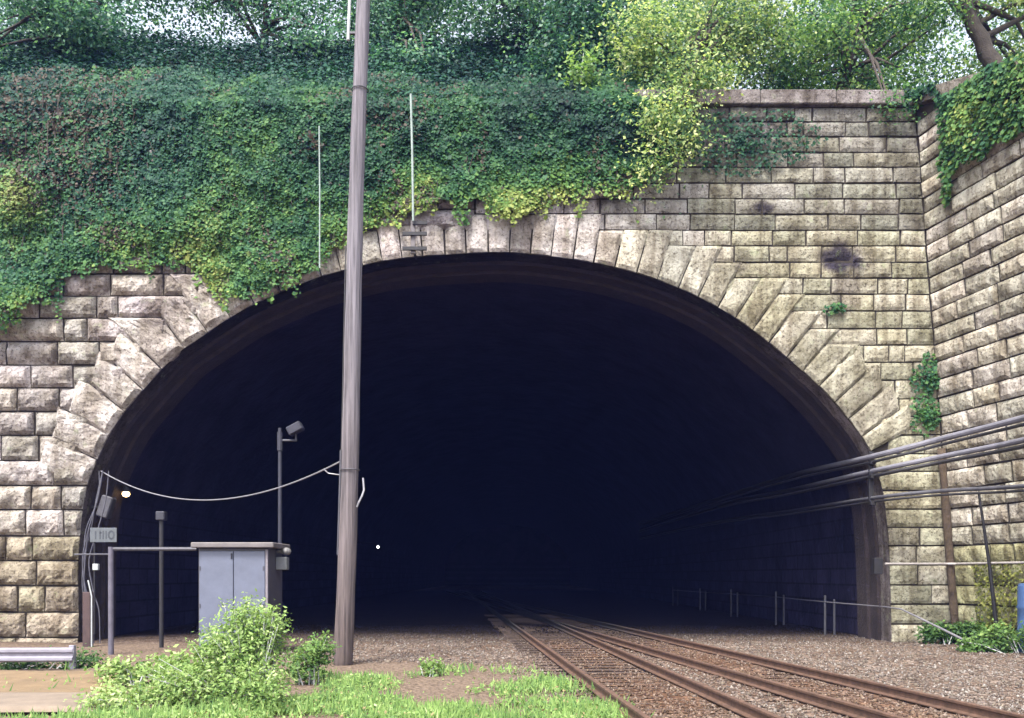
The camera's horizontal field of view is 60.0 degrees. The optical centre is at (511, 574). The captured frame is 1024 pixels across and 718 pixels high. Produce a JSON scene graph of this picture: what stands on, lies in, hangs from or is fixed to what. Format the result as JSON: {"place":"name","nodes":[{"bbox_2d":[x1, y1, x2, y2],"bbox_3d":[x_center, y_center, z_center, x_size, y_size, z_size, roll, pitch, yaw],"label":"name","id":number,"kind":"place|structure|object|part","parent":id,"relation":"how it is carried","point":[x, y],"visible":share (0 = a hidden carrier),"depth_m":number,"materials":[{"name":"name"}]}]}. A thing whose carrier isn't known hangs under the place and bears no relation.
{"place":"outdoors","nodes":[
{"label":"outdoors","id":0,"kind":"place"},
{"bbox_2d":[0,692,106,711],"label":"concrete path","id":1,"kind":"structure","parent":0,"point":[28,701],"depth_m":11.77,"materials":[{"name":"beige concrete"}]},
{"bbox_2d":[0,670,124,695],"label":"dirt path","id":2,"kind":"structure","parent":0,"point":[22,681],"depth_m":14.40,"materials":[{"name":"brown soil"}]},
{"bbox_2d":[0,49,632,106],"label":"hillside","id":3,"kind":"structure","parent":0,"point":[150,52],"depth_m":28.14,"materials":[{"name":"green plant"}]},
{"bbox_2d":[0,0,191,45],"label":"tree","id":4,"kind":"object","parent":3,"relation":"on","point":[129,25],"visible":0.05,"depth_m":36.70,"materials":[{"name":"green plant"}]},
{"bbox_2d":[0,0,224,67],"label":"tree","id":5,"kind":"object","parent":3,"relation":"on","point":[70,14],"visible":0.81,"depth_m":27.59,"materials":[{"name":"green plant"}]},
{"bbox_2d":[139,0,372,63],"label":"tree","id":6,"kind":"object","parent":3,"relation":"on","point":[268,24],"visible":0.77,"depth_m":29.62,"materials":[{"name":"green plant"}]},
{"bbox_2d":[302,0,498,76],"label":"tree","id":7,"kind":"object","parent":3,"relation":"on","point":[400,11],"visible":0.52,"depth_m":28.82,"materials":[{"name":"green plant"}]},
{"bbox_2d":[310,0,508,49],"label":"tree","id":8,"kind":"object","parent":3,"relation":"on","point":[448,35],"visible":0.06,"depth_m":37.33,"materials":[{"name":"green plant"}]},
{"bbox_2d":[0,27,913,109],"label":"ground cover","id":9,"kind":"object","parent":3,"relation":"on","point":[189,49],"visible":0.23,"depth_m":27.74,"materials":[{"name":"green plant"}]},
{"bbox_2d":[542,27,619,89],"bbox_3d":[1.863,-13.243,24.388,2.060,3.288,1.494,0,0,0],"label":"sapling","id":10,"kind":"object","parent":9,"relation":"on","point":[581,72],"visible":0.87,"depth_m":24.21,"materials":[{"name":"plant"}]},
{"bbox_2d":[467,0,633,55],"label":"tree","id":11,"kind":"object","parent":3,"relation":"on","point":[534,19],"visible":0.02,"depth_m":38.20,"materials":[{"name":"green plant"}]},
{"bbox_2d":[431,0,693,83],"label":"tree","id":12,"kind":"object","parent":3,"relation":"on","point":[562,28],"visible":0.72,"depth_m":27.35,"materials":[{"name":"green plant"}]},
{"bbox_2d":[584,0,832,218],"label":"tree","id":13,"kind":"object","parent":3,"relation":"on","point":[682,65],"visible":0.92,"depth_m":24.24,"materials":[{"name":"green plant"}]},
{"bbox_2d":[643,0,795,90],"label":"tree","id":14,"kind":"object","parent":3,"relation":"on","point":[742,87],"visible":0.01,"depth_m":36.44,"materials":[{"name":"green plant"}]},
{"bbox_2d":[746,0,991,89],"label":"tree","id":15,"kind":"object","parent":3,"relation":"on","point":[938,52],"visible":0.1,"depth_m":35.58,"materials":[{"name":"green plant"}]},
{"bbox_2d":[737,0,1003,136],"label":"tree","id":16,"kind":"object","parent":3,"relation":"on","point":[845,47],"visible":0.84,"depth_m":25.45,"materials":[{"name":"green plant"}]},
{"bbox_2d":[907,0,1023,80],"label":"tree","id":17,"kind":"object","parent":3,"relation":"on","point":[984,39],"visible":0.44,"depth_m":25.04,"materials":[{"name":"green plant"}]},
{"bbox_2d":[920,0,1023,83],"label":"tree","id":18,"kind":"object","parent":3,"relation":"on","point":[1000,52],"visible":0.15,"depth_m":35.10,"materials":[{"name":"green plant"}]},
{"bbox_2d":[0,585,1023,717],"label":"ground","id":19,"kind":"structure","parent":0,"point":[436,606],"depth_m":23.20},
{"bbox_2d":[0,645,75,668],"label":"guardrail","id":20,"kind":"object","parent":19,"relation":"on","point":[38,654],"visible":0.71,"depth_m":16.67,"materials":[{"name":"silver metal"}]},
{"bbox_2d":[0,643,106,669],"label":"weed","id":21,"kind":"object","parent":19,"relation":"on","point":[89,658],"visible":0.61,"depth_m":17.04,"materials":[{"name":"green plant"}]},
{"bbox_2d":[83,580,92,646],"bbox_3d":[-10.678,1.012,22.385,0.260,1.775,0.210,0,0,0],"label":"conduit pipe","id":22,"kind":"object","parent":19,"relation":"on","point":[88,618],"visible":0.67,"depth_m":22.31,"materials":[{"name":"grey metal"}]},
{"bbox_2d":[90,528,116,633],"bbox_3d":[-10.731,0.154,23.319,0.700,2.790,0.072,0,0,0],"label":"sign","id":23,"kind":"object","parent":19,"relation":"on","point":[103,534],"visible":1,"depth_m":23.29,"materials":[{"name":"metal"}]},
{"bbox_2d":[74,547,197,654],"bbox_3d":[-8.667,0.627,20.320,2.919,2.545,0.225,0,0,3],"label":"pipe stand","id":24,"kind":"object","parent":19,"relation":"on","point":[110,553],"visible":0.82,"depth_m":20.26,"materials":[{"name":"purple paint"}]},
{"bbox_2d":[64,669,222,714],"bbox_3d":[-4.917,1.582,12.092,2.272,0.498,1.734,0,0,0],"label":"weed","id":25,"kind":"object","parent":19,"relation":"on","point":[115,696],"visible":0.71,"depth_m":11.78,"materials":[{"name":"green plant"}]},
{"bbox_2d":[84,644,238,686],"bbox_3d":[-5.494,1.473,14.406,2.844,0.724,1.238,0,0,0],"label":"weed","id":26,"kind":"object","parent":19,"relation":"on","point":[119,668],"visible":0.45,"depth_m":14.30,"materials":[{"name":"green plant"}]},
{"bbox_2d":[156,511,166,647],"bbox_3d":[-8.693,0.163,22.000,0.220,3.473,0.220,0,0,0],"label":"marker post","id":27,"kind":"object","parent":19,"relation":"on","point":[161,517],"visible":0.86,"depth_m":21.96,"materials":[{"name":"metal"}]},
{"bbox_2d":[130,588,306,716],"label":"bush","id":28,"kind":"object","parent":19,"relation":"on","point":[249,675],"visible":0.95,"depth_m":11.86,"materials":[{"name":"green plant"}]},
{"bbox_2d":[191,542,290,653],"bbox_3d":[-6.181,0.583,20.620,2.038,2.634,1.520,0,0,0],"label":"equipment cabinet","id":29,"kind":"object","parent":19,"relation":"on","point":[229,570],"visible":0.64,"depth_m":20.00,"materials":[{"name":"metal"}]},
{"bbox_3d":[-6.669,0.541,20.001,0.762,2.159,0.062,0,0,0],"label":"door","id":30,"kind":"part","parent":29,"relation":"part of","materials":[{"name":"paint"}]},
{"bbox_3d":[-5.922,0.541,20.007,0.700,2.159,0.050,0,0,0],"label":"door","id":31,"kind":"part","parent":29,"relation":"part of","materials":[{"name":"paint"}]},
{"bbox_2d":[277,421,304,542],"bbox_3d":[-5.381,-0.910,21.530,0.652,5.619,0.280,0,0,0],"label":"lamp mast","id":32,"kind":"object","parent":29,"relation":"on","point":[295,428],"visible":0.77,"depth_m":21.51,"materials":[{"name":"grey metal"}]},
{"bbox_2d":[280,630,341,684],"bbox_3d":[-3.314,1.356,14.573,0.971,0.940,0.846,0,0,0],"label":"bush","id":33,"kind":"object","parent":19,"relation":"on","point":[313,654],"visible":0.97,"depth_m":14.51,"materials":[{"name":"green plant"}]},
{"bbox_2d":[0,661,654,717],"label":"grass","id":34,"kind":"structure","parent":19,"relation":"on","point":[385,703],"depth_m":11.42,"materials":[{"name":"green plant"}]},
{"bbox_2d":[333,0,369,665],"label":"utility pole","id":35,"kind":"object","parent":19,"relation":"on","point":[348,501],"visible":0.98,"depth_m":17.66,"materials":[{"name":"brown wood"}]},
{"bbox_2d":[101,462,338,500],"bbox_3d":[-7.184,-2.258,20.706,9.778,1.079,0.217,0,0,37],"label":"span cable","id":36,"kind":"object","parent":35,"relation":"attached to","point":[324,469],"visible":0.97,"depth_m":20.02,"materials":[{"name":"metal"}]},
{"bbox_2d":[414,653,446,676],"bbox_3d":[-1.458,1.615,15.898,0.641,0.424,0.656,0,0,40],"label":"weed","id":37,"kind":"object","parent":19,"relation":"on","point":[434,668],"visible":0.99,"depth_m":15.83,"materials":[{"name":"green plant"}]},
{"bbox_2d":[0,89,950,642],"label":"tunnel portal","id":38,"kind":"object","parent":19,"relation":"on","point":[562,395],"visible":0.84,"depth_m":26.57,"materials":[{"name":"stone"}]},
{"bbox_2d":[82,471,108,642],"bbox_3d":[-11.109,-0.389,23.673,0.767,4.788,0.170,0,0,0],"label":"cable bundle","id":39,"kind":"object","parent":38,"relation":"attached to","point":[86,541],"visible":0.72,"depth_m":23.61,"materials":[{"name":"grey rubber"}]},
{"bbox_2d":[92,564,99,569],"bbox_3d":[-10.505,-0.202,22.400,0.140,0.160,0.100,0,0,0],"label":"junction box","id":40,"kind":"object","parent":38,"relation":"attached to","point":[95,566],"visible":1,"depth_m":22.35,"materials":[{"name":"plastic"}]},
{"bbox_2d":[90,495,116,518],"bbox_3d":[-11.203,-1.863,24.260,0.686,0.651,0.280,0,0,0],"label":"floodlight","id":41,"kind":"object","parent":38,"relation":"attached to","point":[109,507],"visible":0.91,"depth_m":24.12,"materials":[{"name":"grey metal"}]},
{"bbox_2d":[120,485,130,496],"bbox_3d":[-11.260,-2.417,25.400,0.693,0.366,0.280,0,0,0],"label":"wall lamp","id":42,"kind":"object","parent":38,"relation":"attached to","point":[125,490],"visible":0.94,"depth_m":25.33,"materials":[{"name":"beige glass"}]},
{"bbox_2d":[318,126,320,267],"bbox_3d":[-5.003,-9.823,23.050,0.055,3.690,0.040,0,0,0],"label":"conduit pipe","id":43,"kind":"object","parent":38,"relation":"attached to","point":[319,194],"visible":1,"depth_m":23.03,"materials":[{"name":"metal"}]},
{"bbox_2d":[0,63,674,334],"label":"ivy","id":44,"kind":"object","parent":38,"relation":"attached to","point":[97,212],"visible":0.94,"depth_m":23.70,"materials":[{"name":"green plant"}]},
{"bbox_2d":[402,221,426,259],"bbox_3d":[-2.540,-8.847,23.575,0.650,0.865,0.850,0,0,0],"label":"insulator bracket","id":45,"kind":"object","parent":38,"relation":"attached to","point":[413,248],"visible":1,"depth_m":23.15,"materials":[{"name":"metal"}]},
{"bbox_2d":[410,93,413,220],"bbox_3d":[-2.599,-10.850,23.050,0.122,3.301,0.060,0,0,0],"label":"conduit pipe","id":46,"kind":"object","parent":45,"relation":"attached to","point":[412,156],"visible":1,"depth_m":23.03,"materials":[{"name":"metal"}]},
{"bbox_2d":[676,109,828,176],"bbox_3d":[6.462,-11.621,23.801,4.143,1.875,0.265,0,0,0],"label":"creeper","id":47,"kind":"object","parent":38,"relation":"attached to","point":[742,140],"visible":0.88,"depth_m":23.84,"materials":[{"name":"green plant"}]},
{"bbox_2d":[822,302,846,315],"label":"wall plant","id":48,"kind":"object","parent":38,"relation":"attached to","point":[834,307],"depth_m":23.84,"materials":[{"name":"green plant"}]},
{"bbox_2d":[868,451,875,505],"bbox_3d":[9.578,-2.572,23.620,0.140,1.450,0.240,0,0,0],"label":"cable bracket","id":49,"kind":"object","parent":38,"relation":"attached to","point":[871,477],"visible":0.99,"depth_m":23.65,"materials":[{"name":"metal"}]},
{"bbox_2d":[639,415,1023,524],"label":"power cable","id":50,"kind":"object","parent":49,"relation":"attached to","point":[979,429],"visible":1,"depth_m":23.40,"materials":[{"name":"grey rubber"}]},
{"bbox_2d":[639,437,1023,530],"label":"power cable","id":51,"kind":"object","parent":49,"relation":"attached to","point":[1017,441],"visible":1,"depth_m":23.46,"materials":[{"name":"grey rubber"}]},
{"bbox_2d":[639,444,1023,531],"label":"power cable","id":52,"kind":"object","parent":49,"relation":"attached to","point":[993,452],"visible":1,"depth_m":23.37,"materials":[{"name":"grey rubber"}]},
{"bbox_2d":[640,484,1023,538],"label":"power cable","id":53,"kind":"object","parent":49,"relation":"attached to","point":[1003,487],"visible":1,"depth_m":23.51,"materials":[{"name":"grey rubber"}]},
{"bbox_2d":[640,423,1023,525],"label":"power cable","id":54,"kind":"object","parent":49,"relation":"attached to","point":[922,449],"visible":1,"depth_m":23.34,"materials":[{"name":"grey rubber"}]},
{"bbox_2d":[640,489,1023,539],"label":"power cable","id":55,"kind":"object","parent":49,"relation":"attached to","point":[952,494],"visible":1,"depth_m":23.36,"materials":[{"name":"grey rubber"}]},
{"bbox_2d":[872,558,882,573],"bbox_3d":[9.723,-0.239,23.615,0.230,0.440,0.210,0,0,0],"label":"junction box","id":56,"kind":"object","parent":38,"relation":"attached to","point":[877,565],"visible":1,"depth_m":23.51,"materials":[{"name":"metal"}]},
{"bbox_2d":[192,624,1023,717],"bbox_3d":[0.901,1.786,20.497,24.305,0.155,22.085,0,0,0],"label":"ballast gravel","id":57,"kind":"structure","parent":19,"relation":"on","point":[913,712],"depth_m":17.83,"materials":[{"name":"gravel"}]},
{"bbox_2d":[466,591,782,717],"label":"railway track","id":58,"kind":"structure","parent":19,"relation":"on","point":[746,709],"depth_m":16.84,"materials":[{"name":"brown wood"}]},
{"bbox_2d":[446,591,1023,717],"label":"railway track","id":59,"kind":"structure","parent":19,"relation":"on","point":[846,708],"depth_m":15.05,"materials":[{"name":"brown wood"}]},
{"bbox_2d":[672,587,962,639],"bbox_3d":[9.742,1.221,36.582,1.480,1.259,30.892,0,0,-3],"label":"cable handrail","id":60,"kind":"object","parent":19,"relation":"on","point":[918,617],"visible":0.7,"depth_m":29.34,"materials":[{"name":"grey metal"}]},
{"bbox_2d":[912,616,988,644],"bbox_3d":[11.478,1.443,23.080,1.948,0.823,1.009,0,0,24],"label":"weed","id":61,"kind":"object","parent":19,"relation":"on","point":[933,634],"visible":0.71,"depth_m":22.97,"materials":[{"name":"green plant"}]},
{"bbox_2d":[909,61,1023,644],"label":"wing wall","id":62,"kind":"structure","parent":19,"relation":"on","point":[974,230],"depth_m":22.40,"materials":[{"name":"stone"}]},
{"bbox_2d":[909,351,940,397],"bbox_3d":[11.189,-5.394,23.811,1.018,1.273,0.265,0,0,0],"label":"wall plant","id":63,"kind":"object","parent":62,"relation":"attached to","point":[931,380],"depth_m":23.84,"materials":[{"name":"green plant"}]},
{"bbox_2d":[909,395,940,436],"bbox_3d":[11.127,-4.274,23.791,0.850,1.156,0.269,0,0,0],"label":"wall plant","id":64,"kind":"object","parent":62,"relation":"attached to","point":[925,415],"depth_m":23.83,"materials":[{"name":"green plant"}]},
{"bbox_2d":[937,448,958,624],"bbox_3d":[11.731,-0.850,23.830,0.617,5.117,0.213,0,0,0],"label":"drain pipe","id":65,"kind":"object","parent":62,"relation":"attached to","point":[949,548],"visible":0.81,"depth_m":23.75,"materials":[{"name":"metal"}]},
{"bbox_2d":[885,561,1023,564],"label":"wall conduit","id":66,"kind":"object","parent":62,"relation":"attached to","point":[979,563],"depth_m":23.48,"materials":[{"name":"grey metal"}]},
{"bbox_2d":[904,51,1023,207],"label":"ivy","id":67,"kind":"object","parent":62,"relation":"attached to","point":[993,72],"visible":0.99,"depth_m":21.57,"materials":[{"name":"green plant"}]},
{"bbox_2d":[971,564,1023,642],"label":"wall plant","id":68,"kind":"object","parent":62,"relation":"attached to","point":[1005,573],"depth_m":22.27,"materials":[{"name":"green plant"}]},
{"bbox_2d":[978,494,997,629],"bbox_3d":[11.800,-0.251,21.958,0.496,3.524,0.105,0,0,17],"label":"leaning pole","id":69,"kind":"object","parent":19,"relation":"on","point":[993,602],"visible":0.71,"depth_m":21.92,"materials":[{"name":"metal"}]},
{"bbox_2d":[954,618,1023,652],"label":"weed","id":70,"kind":"object","parent":19,"relation":"on","point":[996,643],"visible":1,"depth_m":20.67,"materials":[{"name":"green plant"}]},
{"bbox_2d":[1016,583,1023,652],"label":"plastic drum","id":71,"kind":"object","parent":19,"relation":"on","point":[1020,602],"visible":0.7,"depth_m":20.56,"materials":[{"name":"plastic"}]},
{"bbox_2d":[1,0,1023,89],"label":"sky","id":72,"kind":"structure","parent":0,"point":[965,38],"materials":[{"name":"white"}]}
]}

